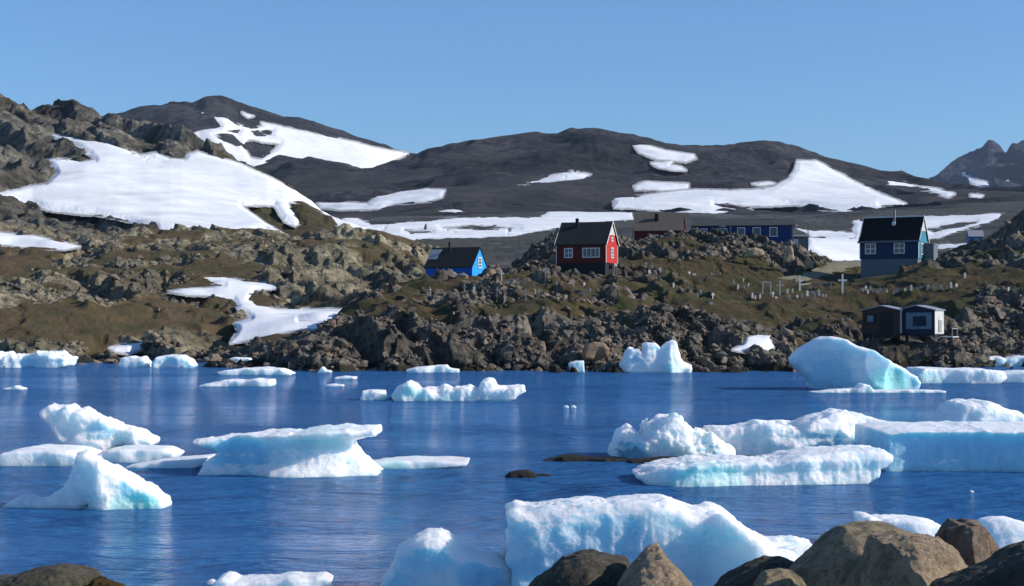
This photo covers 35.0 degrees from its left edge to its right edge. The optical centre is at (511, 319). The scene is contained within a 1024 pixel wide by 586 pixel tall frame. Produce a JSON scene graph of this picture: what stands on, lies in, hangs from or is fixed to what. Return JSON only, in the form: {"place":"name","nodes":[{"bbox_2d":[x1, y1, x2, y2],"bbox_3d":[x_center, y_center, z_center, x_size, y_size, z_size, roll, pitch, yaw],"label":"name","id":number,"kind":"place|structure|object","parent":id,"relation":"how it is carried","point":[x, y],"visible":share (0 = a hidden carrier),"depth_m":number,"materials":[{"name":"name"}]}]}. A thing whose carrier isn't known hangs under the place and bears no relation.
{"place":"outdoors","nodes":[
{"label":"outdoors","id":0,"kind":"place"},
{"bbox_2d":[0,133,366,235],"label":"snow field","id":1,"kind":"structure","parent":0,"point":[190,189],"depth_m":565.52,"materials":[{"name":"white snow"}]},
{"bbox_2d":[0,93,426,235],"bbox_3d":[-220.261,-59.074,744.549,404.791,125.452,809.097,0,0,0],"label":"rocky hill","id":2,"kind":"structure","parent":0,"point":[29,145],"depth_m":684.80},
{"bbox_2d":[0,221,439,363],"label":"hillside","id":3,"kind":"structure","parent":0,"point":[98,328],"depth_m":241.63,"materials":[{"name":"brown stone"}]},
{"bbox_2d":[0,231,342,355],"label":"snow field","id":4,"kind":"structure","parent":3,"relation":"on","point":[260,321],"depth_m":190.70,"materials":[{"name":"white snow"}]},
{"bbox_2d":[0,238,425,363],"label":"hillside rubble","id":5,"kind":"object","parent":3,"relation":"on","point":[167,339],"visible":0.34,"depth_m":198.29,"materials":[{"name":"stone"}]},
{"bbox_2d":[424,242,487,275],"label":"wooden house","id":6,"kind":"structure","parent":3,"relation":"on","point":[469,261],"depth_m":202.41,"materials":[{"name":"wood"}]},
{"bbox_2d":[478,257,481,267],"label":"window","id":7,"kind":"structure","parent":6,"relation":"in","point":[479,258],"depth_m":202.30,"materials":[{"name":"white paint"}]},
{"bbox_2d":[101,95,415,161],"bbox_3d":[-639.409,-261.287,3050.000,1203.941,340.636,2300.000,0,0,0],"label":"mountain","id":8,"kind":"structure","parent":0,"point":[188,115],"depth_m":2983.82,"materials":[{"name":"grey stone"}]},
{"bbox_2d":[197,111,255,118],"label":"snow patch","id":9,"kind":"object","parent":8,"relation":"on","point":[246,115],"visible":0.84,"depth_m":3011.28,"materials":[{"name":"white snow"}]},
{"bbox_2d":[194,117,409,167],"bbox_3d":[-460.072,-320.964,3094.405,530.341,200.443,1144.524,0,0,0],"label":"snow field","id":10,"kind":"structure","parent":8,"relation":"on","point":[289,141],"depth_m":2891.88,"materials":[{"name":"white snow"}]},
{"bbox_2d":[0,360,1023,585],"bbox_3d":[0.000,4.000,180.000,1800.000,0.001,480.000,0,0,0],"label":"water","id":11,"kind":"structure","parent":0,"point":[343,530],"depth_m":41.69,"materials":[{"name":"blue liquid"}]},
{"bbox_2d":[3,385,26,389],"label":"ice floe","id":12,"kind":"object","parent":11,"relation":"on","point":[19,387],"visible":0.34,"depth_m":93.01,"materials":[{"name":"white ice"}]},
{"bbox_2d":[0,350,77,367],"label":"iceberg","id":13,"kind":"object","parent":11,"relation":"on","point":[43,359],"visible":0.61,"depth_m":135.24,"materials":[{"name":"white ice"}]},
{"bbox_2d":[0,444,101,465],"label":"ice floe","id":14,"kind":"object","parent":11,"relation":"on","point":[52,455],"visible":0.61,"depth_m":44.42,"materials":[{"name":"white ice"}]},
{"bbox_2d":[3,450,171,509],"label":"iceberg","id":15,"kind":"object","parent":11,"relation":"on","point":[95,481],"visible":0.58,"depth_m":34.32,"materials":[{"name":"white ice"}]},
{"bbox_2d":[39,403,159,451],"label":"iceberg","id":16,"kind":"object","parent":11,"relation":"on","point":[73,424],"visible":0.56,"depth_m":47.50,"materials":[{"name":"white ice"}]},
{"bbox_2d":[118,356,151,366],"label":"ice floe","id":17,"kind":"object","parent":11,"relation":"on","point":[136,361],"visible":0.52,"depth_m":136.85,"materials":[{"name":"white ice"}]},
{"bbox_2d":[97,445,184,462],"bbox_3d":[-10.609,4.048,46.347,2.318,0.863,1.832,0,0,0],"label":"ice floe","id":18,"kind":"object","parent":11,"relation":"on","point":[132,453],"visible":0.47,"depth_m":45.55,"materials":[{"name":"white ice"}]},
{"bbox_2d":[127,454,215,467],"bbox_3d":[-9.431,4.008,44.607,2.344,0.518,1.874,0,0,0],"label":"ice floe","id":19,"kind":"object","parent":11,"relation":"on","point":[194,461],"visible":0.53,"depth_m":43.84,"materials":[{"name":"white ice"}]},
{"bbox_2d":[152,354,197,367],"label":"iceberg","id":20,"kind":"object","parent":11,"relation":"on","point":[176,361],"visible":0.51,"depth_m":135.51,"materials":[{"name":"white ice"}]},
{"bbox_2d":[206,579,215,583],"bbox_3d":[-4.552,4.010,24.616,0.156,0.158,0.134,0,0,0],"label":"ice chunk","id":21,"kind":"object","parent":11,"relation":"on","point":[211,581],"visible":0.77,"depth_m":24.56,"materials":[{"name":"ice"}]},
{"bbox_2d":[200,378,275,385],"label":"ice floe","id":22,"kind":"object","parent":11,"relation":"on","point":[252,382],"visible":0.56,"depth_m":97.48,"materials":[{"name":"white ice"}]},
{"bbox_2d":[229,357,252,362],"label":"ice floe","id":23,"kind":"object","parent":11,"relation":"on","point":[236,359],"visible":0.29,"depth_m":139.98,"materials":[{"name":"white ice"}]},
{"bbox_2d":[217,366,295,374],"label":"ice floe","id":24,"kind":"object","parent":11,"relation":"on","point":[268,370],"visible":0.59,"depth_m":117.35,"materials":[{"name":"white ice"}]},
{"bbox_2d":[212,571,333,585],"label":"ice floe","id":25,"kind":"object","parent":11,"relation":"on","point":[292,578],"visible":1,"depth_m":23.69,"materials":[{"name":"white ice"}]},
{"bbox_2d":[192,423,382,477],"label":"iceberg","id":26,"kind":"object","parent":11,"relation":"on","point":[328,450],"visible":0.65,"depth_m":41.71,"materials":[{"name":"white ice"}]},
{"bbox_2d":[318,367,331,371],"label":"ice chunk","id":27,"kind":"object","parent":11,"relation":"on","point":[323,369],"visible":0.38,"depth_m":123.10,"materials":[{"name":"ice"}]},
{"bbox_2d":[326,383,344,385],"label":"ice floe","id":28,"kind":"object","parent":11,"relation":"on","point":[334,384],"visible":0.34,"depth_m":97.50,"materials":[{"name":"ice"}]},
{"bbox_2d":[334,376,356,378],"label":"ice floe","id":29,"kind":"object","parent":11,"relation":"on","point":[346,377],"visible":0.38,"depth_m":109.69,"materials":[{"name":"ice"}]},
{"bbox_2d":[360,389,386,399],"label":"ice floe","id":30,"kind":"object","parent":11,"relation":"on","point":[374,394],"visible":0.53,"depth_m":80.71,"materials":[{"name":"white ice"}]},
{"bbox_2d":[373,456,469,468],"bbox_3d":[-2.594,4.023,44.410,2.853,0.502,1.767,0,0,0],"label":"ice floe","id":31,"kind":"object","parent":11,"relation":"on","point":[418,462],"visible":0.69,"depth_m":43.62,"materials":[{"name":"white ice"}]},
{"bbox_2d":[406,364,459,372],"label":"ice floe","id":32,"kind":"object","parent":11,"relation":"on","point":[435,368],"visible":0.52,"depth_m":123.17,"materials":[{"name":"white ice"}]},
{"bbox_2d":[380,528,511,585],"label":"iceberg","id":33,"kind":"object","parent":11,"relation":"on","point":[434,557],"visible":0.94,"depth_m":23.24,"materials":[{"name":"blue ice"}]},
{"bbox_2d":[391,377,525,400],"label":"iceberg","id":34,"kind":"object","parent":11,"relation":"on","point":[489,389],"visible":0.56,"depth_m":80.05,"materials":[{"name":"white ice"}]},
{"bbox_2d":[498,545,506,560],"bbox_3d":[-0.043,3.916,24.094,0.325,1.099,0.655,0,0,0],"label":"ice chunk","id":35,"kind":"object","parent":11,"relation":"on","point":[502,553],"visible":0.12,"depth_m":23.84,"materials":[{"name":"blue ice"}]},
{"bbox_2d":[505,470,537,477],"bbox_3d":[0.234,4.070,41.359,0.849,0.476,0.694,0,0,0],"label":"sea rock","id":36,"kind":"object","parent":11,"relation":"in","point":[521,474],"visible":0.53,"depth_m":41.09,"materials":[{"name":"brown stone"}]},
{"bbox_2d":[536,473,551,475],"bbox_3d":[0.812,4.056,41.720,0.410,0.203,0.324,0,0,0],"label":"sea rock","id":37,"kind":"object","parent":11,"relation":"in","point":[543,474],"visible":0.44,"depth_m":41.59,"materials":[{"name":"stone"}]},
{"bbox_2d":[568,360,584,371],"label":"ice floe","id":38,"kind":"object","parent":11,"relation":"on","point":[578,366],"visible":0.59,"depth_m":124.33,"materials":[{"name":"white ice"}]},
{"bbox_2d":[542,454,628,461],"bbox_3d":[2.093,4.086,46.182,2.509,0.486,0.960,0,0,0],"label":"sea rock","id":39,"kind":"object","parent":11,"relation":"in","point":[566,458],"visible":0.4,"depth_m":45.85,"materials":[{"name":"stone"}]},
{"bbox_2d":[629,456,678,463],"bbox_3d":[5.383,4.073,45.515,4.195,0.510,0.853,0,0,0],"label":"sea rock","id":40,"kind":"object","parent":11,"relation":"in","point":[639,460],"visible":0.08,"depth_m":45.31,"materials":[{"name":"stone"}]},
{"bbox_2d":[619,340,691,372],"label":"iceberg","id":41,"kind":"object","parent":11,"relation":"on","point":[655,358],"visible":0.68,"depth_m":122.84,"materials":[{"name":"white ice"}]},
{"bbox_2d":[505,493,811,585],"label":"iceberg","id":42,"kind":"object","parent":11,"relation":"on","point":[706,543],"visible":0.75,"depth_m":22.93,"materials":[{"name":"white ice"}]},
{"bbox_2d":[608,412,735,458],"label":"iceberg","id":43,"kind":"object","parent":11,"relation":"on","point":[671,434],"visible":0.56,"depth_m":46.24,"materials":[{"name":"white ice"}]},
{"bbox_2d":[632,444,892,486],"bbox_3d":[6.213,3.829,40.407,6.361,1.343,3.330,0,0,0],"label":"ice floe","id":44,"kind":"object","parent":11,"relation":"on","point":[838,464],"visible":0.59,"depth_m":39.49,"materials":[{"name":"white ice"}]},
{"bbox_2d":[702,408,884,455],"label":"iceberg","id":45,"kind":"object","parent":11,"relation":"on","point":[826,427],"visible":0.48,"depth_m":46.82,"materials":[{"name":"white ice"}]},
{"bbox_2d":[788,336,920,389],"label":"iceberg","id":46,"kind":"object","parent":11,"relation":"on","point":[825,362],"visible":0.76,"depth_m":92.25,"materials":[{"name":"white ice"}]},
{"bbox_2d":[809,383,945,392],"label":"ice floe","id":47,"kind":"object","parent":11,"relation":"on","point":[861,388],"visible":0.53,"depth_m":88.97,"materials":[{"name":"white ice"}]},
{"bbox_2d":[853,511,940,536],"bbox_3d":[7.077,3.988,29.224,1.710,0.996,1.262,0,0,0],"label":"ice floe","id":48,"kind":"object","parent":11,"relation":"on","point":[918,525],"visible":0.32,"depth_m":28.76,"materials":[{"name":"white ice"}]},
{"bbox_2d":[854,420,1023,471],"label":"iceberg","id":49,"kind":"object","parent":11,"relation":"on","point":[960,446],"visible":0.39,"depth_m":42.78,"materials":[{"name":"blue ice"}]},
{"bbox_2d":[906,366,1006,382],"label":"ice floe","id":50,"kind":"object","parent":11,"relation":"on","point":[948,375],"visible":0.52,"depth_m":102.04,"materials":[{"name":"white ice"}]},
{"bbox_2d":[932,398,1023,421],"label":"iceberg","id":51,"kind":"object","parent":11,"relation":"on","point":[957,410],"visible":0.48,"depth_m":55.01,"materials":[{"name":"white ice"}]},
{"bbox_2d":[977,516,1023,548],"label":"iceberg","id":52,"kind":"object","parent":11,"relation":"on","point":[1003,531],"visible":0.2,"depth_m":26.62,"materials":[{"name":"white ice"}]},
{"bbox_2d":[988,355,1023,366],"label":"ice floe","id":53,"kind":"object","parent":11,"relation":"on","point":[1015,360],"visible":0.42,"depth_m":138.38,"materials":[{"name":"white ice"}]},
{"bbox_2d":[1002,370,1023,382],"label":"ice floe","id":54,"kind":"object","parent":11,"relation":"on","point":[1015,376],"visible":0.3,"depth_m":103.19,"materials":[{"name":"white ice"}]},
{"bbox_2d":[0,0,1023,178],"label":"sky","id":55,"kind":"structure","parent":0,"point":[913,87],"materials":[{"name":"blue"}]},
{"bbox_2d":[202,231,1023,372],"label":"knoll","id":56,"kind":"structure","parent":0,"point":[999,263],"depth_m":151.81,"materials":[{"name":"brown stone"}]},
{"bbox_2d":[581,342,609,360],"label":"boulder","id":57,"kind":"object","parent":56,"relation":"on","point":[591,351],"visible":1,"depth_m":127.57,"materials":[{"name":"brown stone"}]},
{"bbox_2d":[208,288,1023,372],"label":"shore rubble","id":58,"kind":"object","parent":56,"relation":"on","point":[508,351],"visible":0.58,"depth_m":135.43,"materials":[{"name":"stone"}]},
{"bbox_2d":[348,263,1015,308],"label":"terrace rubble","id":59,"kind":"object","parent":56,"relation":"on","point":[518,290],"visible":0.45,"depth_m":161.70,"materials":[{"name":"stone"}]},
{"bbox_2d":[511,227,861,283],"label":"rocky outcrop","id":60,"kind":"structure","parent":56,"relation":"on","point":[649,252],"depth_m":220.63,"materials":[{"name":"stone"}]},
{"bbox_2d":[554,218,619,275],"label":"wooden house","id":61,"kind":"structure","parent":60,"relation":"on","point":[586,248],"depth_m":207.41,"materials":[{"name":"wood"}]},
{"bbox_2d":[564,248,572,257],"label":"window","id":62,"kind":"structure","parent":61,"relation":"in","point":[568,252],"depth_m":207.41,"materials":[{"name":"glass"}]},
{"bbox_2d":[582,248,599,257],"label":"window","id":63,"kind":"structure","parent":61,"relation":"in","point":[586,252],"depth_m":206.40,"materials":[{"name":"glass"}]},
{"bbox_2d":[611,247,613,257],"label":"window","id":64,"kind":"structure","parent":61,"relation":"in","point":[612,249],"depth_m":208.47,"materials":[{"name":"white paint"}]},
{"bbox_2d":[632,214,685,239],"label":"wooden house","id":65,"kind":"structure","parent":60,"relation":"on","point":[645,225],"depth_m":252.31,"materials":[{"name":"paint"}]},
{"bbox_2d":[511,227,818,275],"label":"hilltop rubble","id":66,"kind":"object","parent":60,"relation":"on","point":[691,254],"visible":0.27,"depth_m":226.01,"materials":[{"name":"stone"}]},
{"bbox_2d":[690,216,793,242],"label":"long building","id":67,"kind":"structure","parent":60,"relation":"on","point":[777,230],"depth_m":254.53,"materials":[{"name":"paint"}]},
{"bbox_2d":[737,227,744,235],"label":"window","id":68,"kind":"structure","parent":67,"relation":"in","point":[740,230],"depth_m":254.49,"materials":[{"name":"white paint"}]},
{"bbox_2d":[753,227,760,235],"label":"window","id":69,"kind":"structure","parent":67,"relation":"in","point":[757,230],"depth_m":253.99,"materials":[{"name":"white paint"}]},
{"bbox_2d":[769,227,777,236],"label":"window","id":70,"kind":"structure","parent":67,"relation":"in","point":[773,231],"depth_m":253.56,"materials":[{"name":"white paint"}]},
{"bbox_2d":[744,248,764,257],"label":"boulder","id":71,"kind":"object","parent":60,"relation":"on","point":[754,253],"visible":1,"depth_m":216.08,"materials":[{"name":"beige stone"}]},
{"bbox_2d":[793,235,808,250],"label":"lean to shed","id":72,"kind":"object","parent":60,"relation":"on","point":[802,241],"visible":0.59,"depth_m":253.94,"materials":[{"name":"paint"}]},
{"bbox_2d":[804,259,813,269],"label":"boulder","id":73,"kind":"object","parent":60,"relation":"on","point":[809,264],"visible":1,"depth_m":217.00,"materials":[{"name":"grey stone"}]},
{"bbox_2d":[857,210,938,277],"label":"wooden house","id":74,"kind":"structure","parent":60,"relation":"on","point":[889,245],"depth_m":211.57,"materials":[{"name":"paint"}]},
{"bbox_2d":[865,243,875,253],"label":"window","id":75,"kind":"structure","parent":74,"relation":"in","point":[870,248],"depth_m":212.27,"materials":[{"name":"white paint"}]},
{"bbox_2d":[894,243,904,253],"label":"window","id":76,"kind":"structure","parent":74,"relation":"in","point":[899,248],"depth_m":210.41,"materials":[{"name":"white paint"}]},
{"bbox_2d":[921,243,923,254],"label":"window","id":77,"kind":"structure","parent":74,"relation":"in","point":[922,244],"depth_m":210.83,"materials":[{"name":"white paint"}]},
{"bbox_2d":[731,335,775,353],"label":"snow bank","id":78,"kind":"structure","parent":56,"relation":"on","point":[765,342],"depth_m":131.60,"materials":[{"name":"white snow"}]},
{"bbox_2d":[762,282,770,294],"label":"post frame","id":79,"kind":"object","parent":56,"relation":"on","point":[762,287],"visible":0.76,"depth_m":177.31,"materials":[{"name":"paint"}]},
{"bbox_2d":[776,281,782,294],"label":"grave cross","id":80,"kind":"object","parent":56,"relation":"on","point":[779,285],"visible":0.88,"depth_m":176.88,"materials":[{"name":"paint"}]},
{"bbox_2d":[783,246,793,262],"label":"boulder","id":81,"kind":"object","parent":56,"relation":"on","point":[788,256],"visible":1,"depth_m":213.96,"materials":[{"name":"beige stone"}]},
{"bbox_2d":[796,275,803,290],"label":"grave cross","id":82,"kind":"object","parent":56,"relation":"on","point":[799,280],"visible":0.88,"depth_m":178.34,"materials":[{"name":"white paint"}]},
{"bbox_2d":[801,282,831,289],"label":"rail fence","id":83,"kind":"object","parent":56,"relation":"on","point":[811,283],"visible":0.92,"depth_m":179.48,"materials":[{"name":"wood"}]},
{"bbox_2d":[838,274,846,292],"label":"grave cross","id":84,"kind":"object","parent":56,"relation":"on","point":[842,279],"visible":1,"depth_m":177.28,"materials":[{"name":"white paint"}]},
{"bbox_2d":[860,305,906,344],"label":"shore shed","id":85,"kind":"structure","parent":56,"relation":"on","point":[882,320],"depth_m":138.78,"materials":[{"name":"wood"}]},
{"bbox_2d":[866,314,874,322],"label":"window","id":86,"kind":"structure","parent":85,"relation":"in","point":[870,318],"depth_m":139.25,"materials":[{"name":"blue glass"}]},
{"bbox_2d":[880,313,891,332],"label":"door","id":87,"kind":"structure","parent":85,"relation":"in","point":[885,318],"depth_m":138.58,"materials":[{"name":"black wood"}]},
{"bbox_2d":[900,305,945,341],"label":"shore shed","id":88,"kind":"structure","parent":56,"relation":"on","point":[921,320],"depth_m":137.78,"materials":[{"name":"wood"}]},
{"bbox_2d":[932,328,958,338],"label":"wooden deck","id":89,"kind":"structure","parent":56,"relation":"on","point":[957,336],"depth_m":137.78,"materials":[{"name":"grey wood"}]},
{"bbox_2d":[254,127,1023,218],"bbox_3d":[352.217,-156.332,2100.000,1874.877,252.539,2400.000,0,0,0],"label":"broad mountain","id":90,"kind":"structure","parent":0,"point":[485,176],"depth_m":2033.23,"materials":[{"name":"grey stone"}]},
{"bbox_2d":[315,145,984,213],"bbox_3d":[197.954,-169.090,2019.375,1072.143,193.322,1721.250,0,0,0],"label":"snow field","id":91,"kind":"structure","parent":90,"relation":"on","point":[819,183],"depth_m":1715.07,"materials":[{"name":"white snow"}]},
{"bbox_2d":[342,211,1000,260],"bbox_3d":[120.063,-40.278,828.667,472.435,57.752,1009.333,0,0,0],"label":"snow field","id":92,"kind":"structure","parent":0,"point":[837,246],"depth_m":675.04,"materials":[{"name":"white snow"}]},
{"bbox_2d":[341,201,1023,267],"bbox_3d":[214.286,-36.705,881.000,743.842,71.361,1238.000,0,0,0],"label":"valley","id":93,"kind":"structure","parent":0,"point":[505,252],"depth_m":749.25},
{"bbox_2d":[779,261,860,280],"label":"road","id":94,"kind":"structure","parent":0,"point":[835,266],"depth_m":220.33,"materials":[{"name":"beige gravel"}]},
{"bbox_2d":[966,230,983,243],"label":"wooden house","id":95,"kind":"structure","parent":0,"point":[976,235],"depth_m":330.32,"materials":[{"name":"paint"}]},
{"bbox_2d":[929,140,1023,186],"bbox_3d":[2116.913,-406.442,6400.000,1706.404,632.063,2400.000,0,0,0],"label":"jagged peak","id":96,"kind":"structure","parent":0,"point":[992,163],"depth_m":6127.39,"materials":[{"name":"grey stone"}]},
{"bbox_2d":[962,172,1009,186],"bbox_3d":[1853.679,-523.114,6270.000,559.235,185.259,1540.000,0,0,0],"label":"snow patch","id":97,"kind":"object","parent":96,"relation":"on","point":[978,182],"visible":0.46,"depth_m":5816.14,"materials":[{"name":"white snow"}]},
{"bbox_2d":[938,210,1023,257],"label":"slope","id":98,"kind":"structure","parent":0,"point":[1016,224],"depth_m":263.32,"materials":[{"name":"grey stone"}]},
{"bbox_2d":[938,219,1023,256],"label":"slope rubble","id":99,"kind":"object","parent":98,"relation":"on","point":[1009,222],"visible":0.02,"depth_m":252.87,"materials":[{"name":"stone"}]},
{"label":"shore bank","id":100,"kind":"structure","parent":0,"visible":0},
{"bbox_2d":[0,574,11,578],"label":"boulder","id":101,"kind":"object","parent":100,"relation":"on","point":[3,576],"visible":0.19,"depth_m":13.21,"materials":[{"name":"stone"}]},
{"bbox_2d":[0,563,102,585],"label":"boulder","id":102,"kind":"object","parent":100,"relation":"on","point":[65,574],"visible":0.92,"depth_m":11.85,"materials":[{"name":"brown stone"}]},
{"bbox_2d":[89,576,124,585],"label":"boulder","id":103,"kind":"object","parent":100,"relation":"on","point":[101,581],"visible":1,"depth_m":11.83,"materials":[{"name":"brown stone"}]},
{"bbox_2d":[528,549,630,585],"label":"boulder","id":104,"kind":"object","parent":100,"relation":"on","point":[588,567],"visible":0.91,"depth_m":9.93,"materials":[{"name":"brown stone"}]},
{"bbox_2d":[617,543,692,585],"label":"boulder","id":105,"kind":"object","parent":100,"relation":"on","point":[652,565],"visible":1,"depth_m":9.48,"materials":[{"name":"brown stone"}]},
{"bbox_2d":[714,555,793,585],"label":"boulder","id":106,"kind":"object","parent":100,"relation":"on","point":[747,573],"visible":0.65,"depth_m":10.21,"materials":[{"name":"brown stone"}]},
{"bbox_2d":[753,568,806,585],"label":"boulder","id":107,"kind":"object","parent":100,"relation":"on","point":[778,577],"visible":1,"depth_m":9.07,"materials":[{"name":"brown stone"}]},
{"bbox_2d":[788,520,903,585],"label":"boulder","id":108,"kind":"object","parent":100,"relation":"on","point":[833,556],"visible":0.41,"depth_m":9.81,"materials":[{"name":"brown stone"}]},
{"bbox_2d":[861,530,967,585],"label":"boulder","id":109,"kind":"object","parent":100,"relation":"on","point":[898,558],"visible":0.87,"depth_m":8.49,"materials":[{"name":"brown stone"}]},
{"bbox_2d":[935,518,998,565],"bbox_3d":[2.897,1.683,10.408,0.444,0.771,0.666,0,0,32],"label":"boulder","id":110,"kind":"object","parent":100,"relation":"on","point":[972,541],"visible":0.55,"depth_m":10.29,"materials":[{"name":"brown stone"}]},
{"bbox_2d":[930,541,1023,585],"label":"boulder","id":111,"kind":"object","parent":100,"relation":"on","point":[1004,566],"visible":1,"depth_m":7.58,"materials":[{"name":"brown stone"}]}
]}

